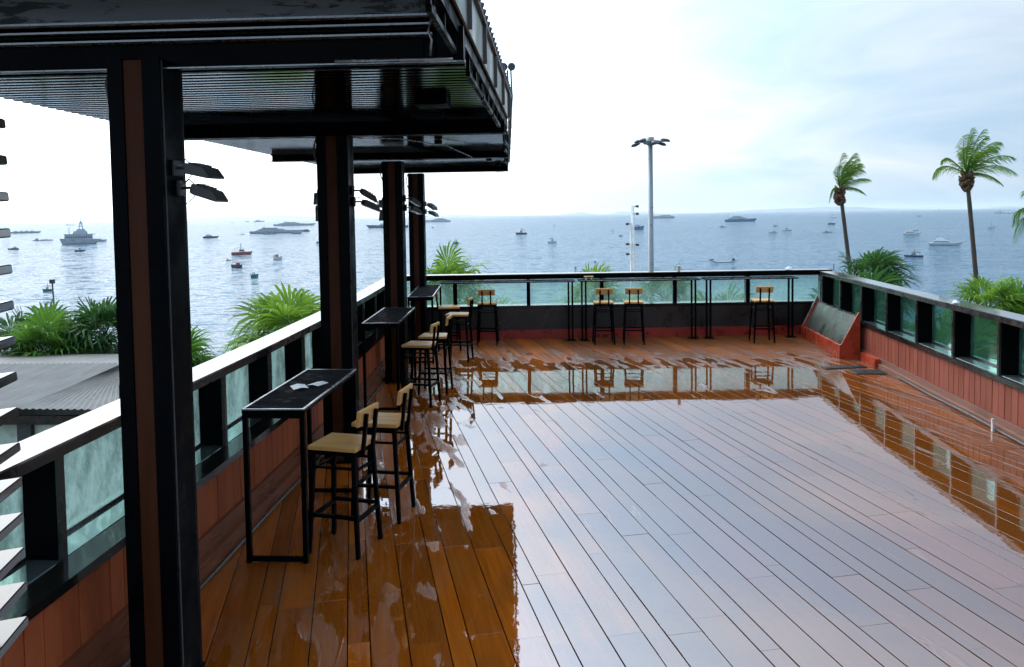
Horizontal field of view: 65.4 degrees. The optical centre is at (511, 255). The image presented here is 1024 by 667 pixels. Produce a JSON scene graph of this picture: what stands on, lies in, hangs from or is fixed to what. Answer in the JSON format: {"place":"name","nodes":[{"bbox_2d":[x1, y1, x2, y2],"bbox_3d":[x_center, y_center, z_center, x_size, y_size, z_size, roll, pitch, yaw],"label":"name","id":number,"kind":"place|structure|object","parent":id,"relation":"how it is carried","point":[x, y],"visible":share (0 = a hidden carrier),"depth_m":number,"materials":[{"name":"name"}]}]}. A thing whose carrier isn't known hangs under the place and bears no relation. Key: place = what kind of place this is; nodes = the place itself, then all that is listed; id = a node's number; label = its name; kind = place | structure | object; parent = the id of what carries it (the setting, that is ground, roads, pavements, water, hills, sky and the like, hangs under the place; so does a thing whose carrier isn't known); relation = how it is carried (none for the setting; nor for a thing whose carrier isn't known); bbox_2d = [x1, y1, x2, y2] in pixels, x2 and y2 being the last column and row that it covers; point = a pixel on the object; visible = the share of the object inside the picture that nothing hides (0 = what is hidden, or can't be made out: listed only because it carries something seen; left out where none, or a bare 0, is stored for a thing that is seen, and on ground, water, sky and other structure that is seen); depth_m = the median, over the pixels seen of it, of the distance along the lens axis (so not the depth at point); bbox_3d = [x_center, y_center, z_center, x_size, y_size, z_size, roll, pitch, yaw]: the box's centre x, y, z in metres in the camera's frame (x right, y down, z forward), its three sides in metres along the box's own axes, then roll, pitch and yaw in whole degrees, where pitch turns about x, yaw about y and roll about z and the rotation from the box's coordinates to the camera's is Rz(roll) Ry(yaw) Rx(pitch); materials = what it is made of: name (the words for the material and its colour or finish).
{"place":"outdoors","nodes":[
{"label":"outdoors","id":0,"kind":"place"},
{"bbox_2d":[187,215,315,219],"bbox_3d":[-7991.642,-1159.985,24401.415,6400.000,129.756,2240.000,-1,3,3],"label":"hills","id":1,"kind":"structure","parent":0,"point":[261,217],"depth_m":23598.35,"materials":[{"name":"white"}]},
{"bbox_2d":[425,214,484,216],"bbox_3d":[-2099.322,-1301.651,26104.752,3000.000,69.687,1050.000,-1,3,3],"label":"hills","id":2,"kind":"structure","parent":0,"point":[455,215],"depth_m":25723.47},
{"bbox_2d":[0,208,1023,363],"bbox_3d":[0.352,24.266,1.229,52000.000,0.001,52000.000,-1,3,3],"label":"sea","id":3,"kind":"structure","parent":0,"point":[219,286],"depth_m":513.18,"materials":[{"name":"liquid"}]},
{"bbox_2d":[11,230,40,232],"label":"cargo barge","id":4,"kind":"object","parent":3,"relation":"on","point":[27,231],"visible":0.66,"depth_m":1721.46},
{"bbox_2d":[42,283,51,290],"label":"motor boat","id":5,"kind":"object","parent":3,"relation":"on","point":[47,289],"visible":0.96,"depth_m":278.85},
{"bbox_2d":[60,217,96,244],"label":"patrol ship","id":6,"kind":"object","parent":3,"relation":"on","point":[80,236],"visible":0.96,"depth_m":835.81},
{"bbox_2d":[203,234,218,237],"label":"cabin boat","id":7,"kind":"object","parent":3,"relation":"on","point":[208,236],"visible":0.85,"depth_m":1028.68,"materials":[{"name":"white"}]},
{"bbox_2d":[231,262,241,267],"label":"motor boat","id":8,"kind":"object","parent":3,"relation":"on","point":[237,265],"visible":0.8,"depth_m":395.65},
{"bbox_2d":[231,243,251,254],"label":"motor boat","id":9,"kind":"object","parent":3,"relation":"on","point":[242,252],"visible":0.9,"depth_m":538.46,"materials":[{"name":"red"}]},
{"bbox_2d":[250,272,257,277],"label":"motor boat","id":10,"kind":"object","parent":3,"relation":"on","point":[253,275],"visible":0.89,"depth_m":328.64,"materials":[{"name":"teal"}]},
{"bbox_2d":[249,226,304,233],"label":"ship","id":11,"kind":"object","parent":3,"relation":"on","point":[263,230],"visible":0.96,"depth_m":1285.75},
{"bbox_2d":[273,254,281,259],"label":"motor boat","id":12,"kind":"object","parent":3,"relation":"on","point":[277,257],"visible":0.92,"depth_m":468.32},
{"bbox_2d":[273,221,315,225],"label":"ferry","id":13,"kind":"object","parent":3,"relation":"on","point":[285,223],"visible":0.98,"depth_m":2544.97,"materials":[{"name":"metal"}]},
{"bbox_2d":[366,223,407,227],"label":"ferry","id":14,"kind":"object","parent":3,"relation":"on","point":[376,226],"visible":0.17,"depth_m":1731.14,"materials":[{"name":"metal"}]},
{"bbox_2d":[426,217,450,221],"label":"ship","id":15,"kind":"object","parent":3,"relation":"on","point":[439,220],"visible":0.96,"depth_m":3214.97},
{"bbox_2d":[634,222,643,229],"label":"work boat","id":16,"kind":"object","parent":3,"relation":"on","point":[637,227],"visible":0.98,"depth_m":1166.01,"materials":[{"name":"metal"}]},
{"bbox_2d":[653,214,674,217],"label":"ship","id":17,"kind":"object","parent":3,"relation":"on","point":[665,216],"visible":0.91,"depth_m":3430.53},
{"bbox_2d":[708,258,737,261],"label":"longtail boat","id":18,"kind":"object","parent":3,"relation":"on","point":[733,260],"visible":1,"depth_m":384.38,"materials":[{"name":"white"}]},
{"bbox_2d":[725,215,756,221],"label":"ferry","id":19,"kind":"object","parent":3,"relation":"on","point":[733,218],"visible":1,"depth_m":1928.26,"materials":[{"name":"metal"}]},
{"bbox_2d":[903,229,920,234],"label":"motor cruiser","id":20,"kind":"object","parent":3,"relation":"on","point":[909,232],"visible":0.84,"depth_m":743.47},
{"bbox_2d":[904,249,922,256],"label":"motor boat","id":21,"kind":"object","parent":3,"relation":"on","point":[912,254],"visible":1,"depth_m":402.95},
{"bbox_2d":[929,237,962,244],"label":"yacht","id":22,"kind":"object","parent":3,"relation":"on","point":[940,241],"visible":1,"depth_m":526.20,"materials":[{"name":"white"}]},
{"bbox_2d":[997,210,1016,212],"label":"cargo barge","id":23,"kind":"object","parent":3,"relation":"on","point":[999,211],"visible":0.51,"depth_m":3510.70},
{"bbox_2d":[0,0,1023,222],"label":"sky","id":24,"kind":"structure","parent":0,"point":[757,103],"materials":[{"name":"white"}]},
{"bbox_2d":[562,212,591,214],"bbox_3d":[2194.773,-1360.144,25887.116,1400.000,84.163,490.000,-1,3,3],"label":"hills","id":25,"kind":"structure","parent":0,"point":[581,213],"depth_m":25710.31,"materials":[{"name":"white"}]},
{"bbox_2d":[609,211,657,213],"bbox_3d":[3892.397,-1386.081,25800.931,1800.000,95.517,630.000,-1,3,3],"label":"hills","id":26,"kind":"structure","parent":0,"point":[623,212],"depth_m":25596.59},
{"bbox_2d":[711,207,936,212],"bbox_3d":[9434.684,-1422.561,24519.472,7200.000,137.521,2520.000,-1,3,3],"label":"hills","id":27,"kind":"structure","parent":0,"point":[819,209],"depth_m":23619.66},
{"bbox_2d":[983,206,1023,208],"bbox_3d":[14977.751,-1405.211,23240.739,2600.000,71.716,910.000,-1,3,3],"label":"hills","id":28,"kind":"structure","parent":0,"point":[1007,207],"depth_m":22976.30,"materials":[{"name":"white"}]},
{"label":"ground","id":29,"kind":"structure","parent":0,"visible":0},
{"bbox_2d":[0,306,83,354],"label":"fan palm","id":30,"kind":"object","parent":29,"relation":"on","point":[3,322],"visible":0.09,"depth_m":24.09,"materials":[{"name":"green plant"}]},
{"bbox_2d":[49,279,54,304],"bbox_3d":[-17.076,8.957,30.388,0.348,16.131,0.140,-1,3,3],"label":"lamp post","id":31,"kind":"object","parent":29,"relation":"on","point":[52,281],"visible":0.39,"depth_m":29.98,"materials":[{"name":"grey metal"}]},
{"bbox_2d":[0,297,113,356],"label":"fan palm","id":32,"kind":"object","parent":29,"relation":"on","point":[32,332],"visible":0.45,"depth_m":23.01,"materials":[{"name":"green plant"}]},
{"bbox_2d":[0,354,119,444],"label":"pavilion","id":33,"kind":"structure","parent":29,"relation":"on","point":[42,393],"depth_m":17.21,"materials":[{"name":"grey metal"}]},
{"bbox_2d":[0,425,16,444],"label":"window","id":34,"kind":"structure","parent":33,"relation":"in","point":[8,433],"depth_m":15.70,"materials":[{"name":"teal glass"}]},
{"bbox_2d":[34,425,56,434],"bbox_3d":[-9.089,4.543,15.716,0.550,2.600,0.020,-1,3,3],"label":"window","id":35,"kind":"structure","parent":33,"relation":"in","point":[38,428],"depth_m":15.65,"materials":[{"name":"glass"}]},
{"bbox_2d":[35,296,117,353],"bbox_3d":[-12.233,8.032,24.658,4.087,14.435,4.233,-1,3,3],"label":"fan palm","id":36,"kind":"object","parent":29,"relation":"on","point":[104,313],"visible":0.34,"depth_m":23.62,"materials":[{"name":"green plant"}]},
{"bbox_2d":[191,325,217,367],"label":"fan palm","id":37,"kind":"object","parent":29,"relation":"on","point":[198,351],"visible":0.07,"depth_m":22.98,"materials":[{"name":"green plant"}]},
{"bbox_2d":[218,282,319,355],"bbox_3d":[-5.961,7.959,22.313,4.381,14.636,4.151,-1,3,3],"label":"fan palm","id":38,"kind":"object","parent":29,"relation":"on","point":[276,313],"visible":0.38,"depth_m":21.64,"materials":[{"name":"green plant"}]},
{"bbox_2d":[204,359,581,666],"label":"deck base","id":39,"kind":"object","parent":29,"relation":"on","point":[367,572],"visible":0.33,"depth_m":5.07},
{"bbox_2d":[127,334,1023,666],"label":"deck floor","id":40,"kind":"structure","parent":39,"relation":"on","point":[719,502],"depth_m":5.80,"materials":[{"name":"brown wood"}]},
{"bbox_2d":[0,118,28,658],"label":"louvre screen","id":41,"kind":"object","parent":40,"relation":"on","point":[11,630],"visible":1,"depth_m":2.04,"materials":[{"name":"white metal"}]},
{"bbox_2d":[105,57,204,666],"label":"column","id":42,"kind":"structure","parent":40,"relation":"on","point":[144,95],"depth_m":3.82,"materials":[{"name":"black metal"}]},
{"bbox_2d":[172,159,224,184],"bbox_3d":[-1.523,-0.406,3.842,0.225,0.126,0.128,0,3,15],"label":"floodlight","id":43,"kind":"object","parent":42,"relation":"attached to","point":[200,170],"visible":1,"depth_m":3.81,"materials":[{"name":"black metal"}]},
{"bbox_2d":[176,179,228,203],"bbox_3d":[-1.520,-0.313,3.896,0.219,0.126,0.128,-1,3,5],"label":"floodlight","id":44,"kind":"object","parent":42,"relation":"attached to","point":[209,192],"visible":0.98,"depth_m":3.86,"materials":[{"name":"black metal"}]},
{"bbox_2d":[0,0,512,173],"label":"canopy","id":45,"kind":"object","parent":42,"relation":"on","point":[418,86],"visible":0.92,"depth_m":4.80,"materials":[{"name":"black metal"}]},
{"bbox_2d":[503,63,514,99],"bbox_3d":[-0.041,-1.793,8.226,0.160,0.370,0.090,-1,3,3],"label":"roof lamp","id":46,"kind":"object","parent":45,"relation":"on","point":[511,67],"visible":0.7,"depth_m":8.18,"materials":[{"name":"grey metal"}]},
{"bbox_2d":[0,278,410,666],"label":"parapet wall","id":47,"kind":"structure","parent":40,"relation":"on","point":[66,499],"depth_m":4.49,"materials":[{"name":"brown wood"}]},
{"bbox_2d":[121,380,384,666],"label":"conduit pipe","id":48,"kind":"object","parent":40,"relation":"on","point":[211,575],"visible":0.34,"depth_m":5.84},
{"bbox_2d":[241,369,358,563],"bbox_3d":[-1.533,1.501,5.969,0.420,1.043,1.360,-1,3,3],"label":"bar table","id":49,"kind":"object","parent":40,"relation":"on","point":[285,400],"visible":0.91,"depth_m":5.34,"materials":[{"name":"metal"}]},
{"bbox_2d":[290,381,327,389],"bbox_3d":[-1.516,0.969,5.970,0.293,0.014,0.166,-3,4,-35],"label":"folded paper","id":50,"kind":"object","parent":49,"relation":"on","point":[297,386],"visible":1,"depth_m":5.96,"materials":[{"name":"white paper"}]},
{"bbox_2d":[313,134,359,462],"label":"column","id":51,"kind":"structure","parent":40,"relation":"on","point":[333,156],"depth_m":7.40,"materials":[{"name":"black metal"}]},
{"bbox_2d":[313,193,317,204],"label":"floodlight","id":52,"kind":"object","parent":51,"relation":"attached to","point":[315,199],"visible":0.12,"depth_m":7.59,"materials":[{"name":"black metal"}]},
{"bbox_2d":[315,201,317,220],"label":"floodlight","id":53,"kind":"object","parent":51,"relation":"attached to","point":[316,211],"visible":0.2,"depth_m":7.57,"materials":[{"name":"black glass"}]},
{"bbox_2d":[352,185,377,202],"bbox_3d":[-1.381,-0.576,7.479,0.239,0.174,0.151,-1,3,-7],"label":"floodlight","id":54,"kind":"object","parent":51,"relation":"attached to","point":[367,194],"visible":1,"depth_m":7.42,"materials":[{"name":"black metal"}]},
{"bbox_2d":[353,196,380,211],"bbox_3d":[-1.376,-0.485,7.536,0.253,0.152,0.151,-2,3,-17],"label":"floodlight","id":55,"kind":"object","parent":51,"relation":"attached to","point":[371,205],"visible":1,"depth_m":7.48,"materials":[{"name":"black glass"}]},
{"bbox_2d":[308,402,382,559],"bbox_3d":[-1.155,1.539,5.557,0.432,0.997,0.376,0,3,16],"label":"bar stool","id":56,"kind":"object","parent":40,"relation":"on","point":[352,446],"visible":1,"depth_m":5.46,"materials":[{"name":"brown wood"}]},
{"bbox_2d":[351,383,415,523],"bbox_3d":[-0.984,1.506,6.160,0.432,0.997,0.376,0,3,11],"label":"bar stool","id":57,"kind":"object","parent":40,"relation":"on","point":[393,423],"visible":0.81,"depth_m":6.05,"materials":[{"name":"black metal"}]},
{"bbox_2d":[362,307,416,410],"bbox_3d":[-1.542,1.282,10.199,0.430,1.053,1.580,-1,3,0],"label":"bar table","id":58,"kind":"object","parent":40,"relation":"on","point":[389,317],"visible":0.92,"depth_m":9.62,"materials":[{"name":"metal"}]},
{"bbox_2d":[379,161,410,380],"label":"column","id":59,"kind":"structure","parent":40,"relation":"on","point":[394,222],"depth_m":11.00,"materials":[{"name":"black metal"}]},
{"bbox_2d":[377,198,382,207],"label":"floodlight","id":60,"kind":"object","parent":59,"relation":"attached to","point":[380,203],"visible":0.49,"depth_m":11.15,"materials":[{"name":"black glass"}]},
{"bbox_2d":[379,207,382,220],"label":"floodlight","id":61,"kind":"object","parent":59,"relation":"attached to","point":[381,216],"visible":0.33,"depth_m":11.17,"materials":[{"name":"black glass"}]},
{"bbox_2d":[404,195,421,206],"bbox_3d":[-1.391,-0.760,11.106,0.234,0.170,0.148,-2,3,-21],"label":"floodlight","id":62,"kind":"object","parent":59,"relation":"attached to","point":[414,201],"visible":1,"depth_m":11.06,"materials":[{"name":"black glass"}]},
{"bbox_2d":[404,204,422,214],"bbox_3d":[-1.391,-0.644,11.163,0.247,0.148,0.148,-3,3,-31],"label":"floodlight","id":63,"kind":"object","parent":59,"relation":"attached to","point":[414,209],"visible":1,"depth_m":11.12,"materials":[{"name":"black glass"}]},
{"bbox_2d":[406,173,427,340],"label":"column","id":64,"kind":"structure","parent":40,"relation":"on","point":[417,234],"depth_m":14.21,"materials":[{"name":"black metal"}]},
{"bbox_2d":[424,201,437,209],"bbox_3d":[-1.462,-0.887,14.217,0.234,0.170,0.148,1,3,27],"label":"floodlight","id":65,"kind":"object","parent":64,"relation":"attached to","point":[432,206],"visible":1,"depth_m":14.17,"materials":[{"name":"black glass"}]},
{"bbox_2d":[424,209,438,216],"bbox_3d":[-1.444,-0.760,14.270,0.247,0.148,0.148,0,3,17],"label":"floodlight","id":66,"kind":"object","parent":64,"relation":"attached to","point":[433,213],"visible":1,"depth_m":14.23,"materials":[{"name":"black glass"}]},
{"bbox_2d":[401,322,440,407],"bbox_3d":[-1.105,1.325,9.765,0.432,0.997,0.376,0,3,13],"label":"bar stool","id":67,"kind":"object","parent":40,"relation":"on","point":[412,346],"visible":1,"depth_m":9.65,"materials":[{"name":"black metal"}]},
{"bbox_2d":[407,285,441,363],"bbox_3d":[-1.448,1.115,13.464,0.400,1.053,2.100,-1,3,-2],"label":"bar table","id":68,"kind":"object","parent":40,"relation":"on","point":[424,293],"visible":0.78,"depth_m":12.45,"materials":[{"name":"metal"}]},
{"bbox_2d":[418,315,452,394],"bbox_3d":[-0.991,1.290,10.441,0.432,0.997,0.376,0,3,7],"label":"bar stool","id":69,"kind":"object","parent":40,"relation":"on","point":[443,337],"visible":0.86,"depth_m":10.31,"materials":[{"name":"black metal"}]},
{"bbox_2d":[435,292,461,351],"bbox_3d":[-1.094,1.126,13.695,0.432,0.997,0.376,-1,3,-3],"label":"bar stool","id":70,"kind":"object","parent":40,"relation":"on","point":[440,308],"visible":0.88,"depth_m":13.54,"materials":[{"name":"black metal"}]},
{"bbox_2d":[445,297,473,361],"bbox_3d":[-0.829,1.174,12.682,0.432,0.997,0.376,0,3,9],"label":"bar stool","id":71,"kind":"object","parent":40,"relation":"on","point":[465,315],"visible":0.88,"depth_m":12.55,"materials":[{"name":"black metal"}]},
{"bbox_2d":[477,289,498,345],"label":"bar stool","id":72,"kind":"object","parent":40,"relation":"on","point":[485,292],"visible":1,"depth_m":14.09,"materials":[{"name":"black metal"}]},
{"bbox_2d":[441,279,575,342],"bbox_3d":[-0.061,1.016,14.517,2.433,1.103,0.348,-1,3,-1],"label":"bar counter","id":73,"kind":"object","parent":40,"relation":"on","point":[510,281],"visible":0.9,"depth_m":14.48,"materials":[{"name":"metal"}]},
{"bbox_2d":[592,288,614,344],"bbox_3d":[1.619,1.066,14.112,0.376,0.997,0.432,-1,3,1],"label":"bar stool","id":74,"kind":"object","parent":40,"relation":"on","point":[603,291],"visible":1,"depth_m":13.96,"materials":[{"name":"black metal"}]},
{"bbox_2d":[407,269,832,339],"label":"parapet wall","id":75,"kind":"structure","parent":40,"relation":"on","point":[528,320],"depth_m":14.84,"materials":[{"name":"black paint"}]},
{"bbox_2d":[623,288,644,344],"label":"bar stool","id":76,"kind":"object","parent":40,"relation":"on","point":[629,291],"visible":1,"depth_m":13.92,"materials":[{"name":"black metal"}]},
{"bbox_2d":[578,277,700,340],"bbox_3d":[2.314,0.981,14.539,2.196,1.103,0.348,-1,3,-1],"label":"bar counter","id":77,"kind":"object","parent":40,"relation":"on","point":[643,279],"visible":1,"depth_m":14.50,"materials":[{"name":"metal"}]},
{"bbox_2d":[701,276,798,338],"bbox_3d":[4.333,0.951,14.558,1.686,1.103,0.348,-1,3,-1],"label":"bar counter","id":78,"kind":"object","parent":40,"relation":"on","point":[792,278],"visible":1,"depth_m":14.53,"materials":[{"name":"metal"}]},
{"bbox_2d":[748,286,775,342],"bbox_3d":[4.408,1.028,14.051,0.376,0.997,0.432,-1,3,4],"label":"bar stool","id":79,"kind":"object","parent":40,"relation":"on","point":[764,289],"visible":1,"depth_m":13.90,"materials":[{"name":"black metal"}]},
{"bbox_2d":[801,295,859,358],"bbox_3d":[5.327,1.162,13.436,0.305,0.765,2.241,-1,3,5],"label":"red trough","id":80,"kind":"object","parent":40,"relation":"on","point":[833,330],"visible":1,"depth_m":13.06,"materials":[{"name":"orange paint"}]},
{"bbox_2d":[821,365,866,368],"bbox_3d":[4.855,1.633,11.652,0.620,0.017,0.160,-1,3,-5],"label":"drain mat","id":81,"kind":"object","parent":40,"relation":"on","point":[843,367],"visible":1,"depth_m":11.61,"materials":[{"name":"black rubber"}]},
{"bbox_2d":[850,369,887,374],"bbox_3d":[5.046,1.649,11.282,0.420,0.017,0.300,0,3,7],"label":"drain mat","id":82,"kind":"object","parent":40,"relation":"on","point":[867,371],"visible":1,"depth_m":11.26,"materials":[{"name":"black rubber"}]},
{"bbox_2d":[861,352,879,367],"bbox_3d":[5.344,1.561,11.893,0.080,0.125,0.600,-1,3,5],"label":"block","id":83,"kind":"object","parent":40,"relation":"on","point":[870,359],"visible":1,"depth_m":11.81,"materials":[{"name":"paint"}]},
{"bbox_2d":[820,271,1023,442],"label":"parapet wall","id":84,"kind":"structure","parent":40,"relation":"on","point":[968,357],"depth_m":9.69,"materials":[{"name":"red wood"}]},
{"bbox_2d":[897,376,1023,445],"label":"conduit pipe","id":85,"kind":"object","parent":40,"relation":"on","point":[982,421],"visible":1,"depth_m":8.88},
{"bbox_2d":[991,418,993,431],"bbox_3d":[4.947,1.748,8.209,0.022,0.135,0.030,-1,3,3],"label":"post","id":86,"kind":"object","parent":40,"relation":"on","point":[992,424],"visible":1,"depth_m":8.20,"materials":[{"name":"white plastic"}]},
{"bbox_2d":[407,239,497,304],"bbox_3d":[-2.087,7.169,28.310,4.151,15.494,4.142,-1,3,3],"label":"fan palm","id":87,"kind":"object","parent":29,"relation":"on","point":[447,289],"visible":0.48,"depth_m":27.55,"materials":[{"name":"green plant"}]},
{"bbox_2d":[461,294,518,304],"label":"fan palm","id":88,"kind":"object","parent":29,"relation":"on","point":[503,301],"visible":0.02,"depth_m":24.33,"materials":[{"name":"green plant"}]},
{"bbox_2d":[555,262,636,302],"bbox_3d":[3.231,7.455,30.404,3.556,14.555,3.329,-1,3,3],"label":"fan palm","id":89,"kind":"object","parent":29,"relation":"on","point":[593,295],"visible":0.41,"depth_m":29.73,"materials":[{"name":"green plant"}]},
{"bbox_2d":[626,205,638,298],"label":"antenna mast","id":90,"kind":"object","parent":29,"relation":"on","point":[632,258],"visible":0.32,"depth_m":47.84,"materials":[{"name":"white metal"}]},
{"bbox_2d":[631,137,669,301],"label":"mast light","id":91,"kind":"object","parent":29,"relation":"on","point":[649,142],"visible":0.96,"depth_m":59.79,"materials":[{"name":"metal"}]},
{"bbox_2d":[625,261,704,301],"bbox_3d":[6.258,7.419,31.998,3.723,14.374,3.752,-1,3,3],"label":"fan palm","id":92,"kind":"object","parent":29,"relation":"on","point":[681,290],"visible":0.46,"depth_m":31.65,"materials":[{"name":"green plant"}]},
{"bbox_2d":[687,281,752,300],"bbox_3d":[6.594,7.879,25.137,3.956,14.148,3.970,-1,3,3],"label":"fan palm","id":93,"kind":"object","parent":29,"relation":"on","point":[723,297],"visible":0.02,"depth_m":25.11,"materials":[{"name":"green plant"}]},
{"bbox_2d":[806,287,817,298],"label":"fan palm","id":94,"kind":"object","parent":29,"relation":"on","point":[814,295],"depth_m":24.63,"materials":[{"name":"green plant"}]},
{"bbox_2d":[829,153,871,274],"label":"coconut palm","id":95,"kind":"object","parent":29,"relation":"on","point":[847,176],"visible":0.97,"depth_m":45.84,"materials":[{"name":"green plant"}]},
{"bbox_2d":[817,265,908,294],"bbox_3d":[11.742,7.517,26.881,4.073,14.541,4.051,-3,3,-30],"label":"fan palm","id":96,"kind":"object","parent":29,"relation":"on","point":[877,275],"visible":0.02,"depth_m":25.83,"materials":[{"name":"green plant"}]},
{"bbox_2d":[837,247,923,288],"bbox_3d":[16.394,6.898,36.274,4.125,14.695,4.275,-4,4,-43],"label":"fan palm","id":97,"kind":"object","parent":29,"relation":"on","point":[878,257],"visible":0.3,"depth_m":35.50,"materials":[{"name":"green plant"}]},
{"bbox_2d":[932,128,1018,303],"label":"coconut palm","id":98,"kind":"object","parent":29,"relation":"on","point":[966,180],"visible":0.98,"depth_m":41.86,"materials":[{"name":"green plant"}]},
{"bbox_2d":[942,272,1023,314],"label":"fan palm","id":99,"kind":"object","parent":29,"relation":"on","point":[999,289],"visible":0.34,"depth_m":29.51,"materials":[{"name":"green plant"}]},
{"bbox_2d":[992,277,1023,314],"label":"fan palm","id":100,"kind":"object","parent":29,"relation":"on","point":[1021,289],"visible":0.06,"depth_m":30.36,"materials":[{"name":"green plant"}]},
{"bbox_2d":[1012,191,1023,242],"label":"coconut palm","id":101,"kind":"object","parent":29,"relation":"on","point":[1017,214],"visible":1,"depth_m":39.95,"materials":[{"name":"green plant"}]}
]}

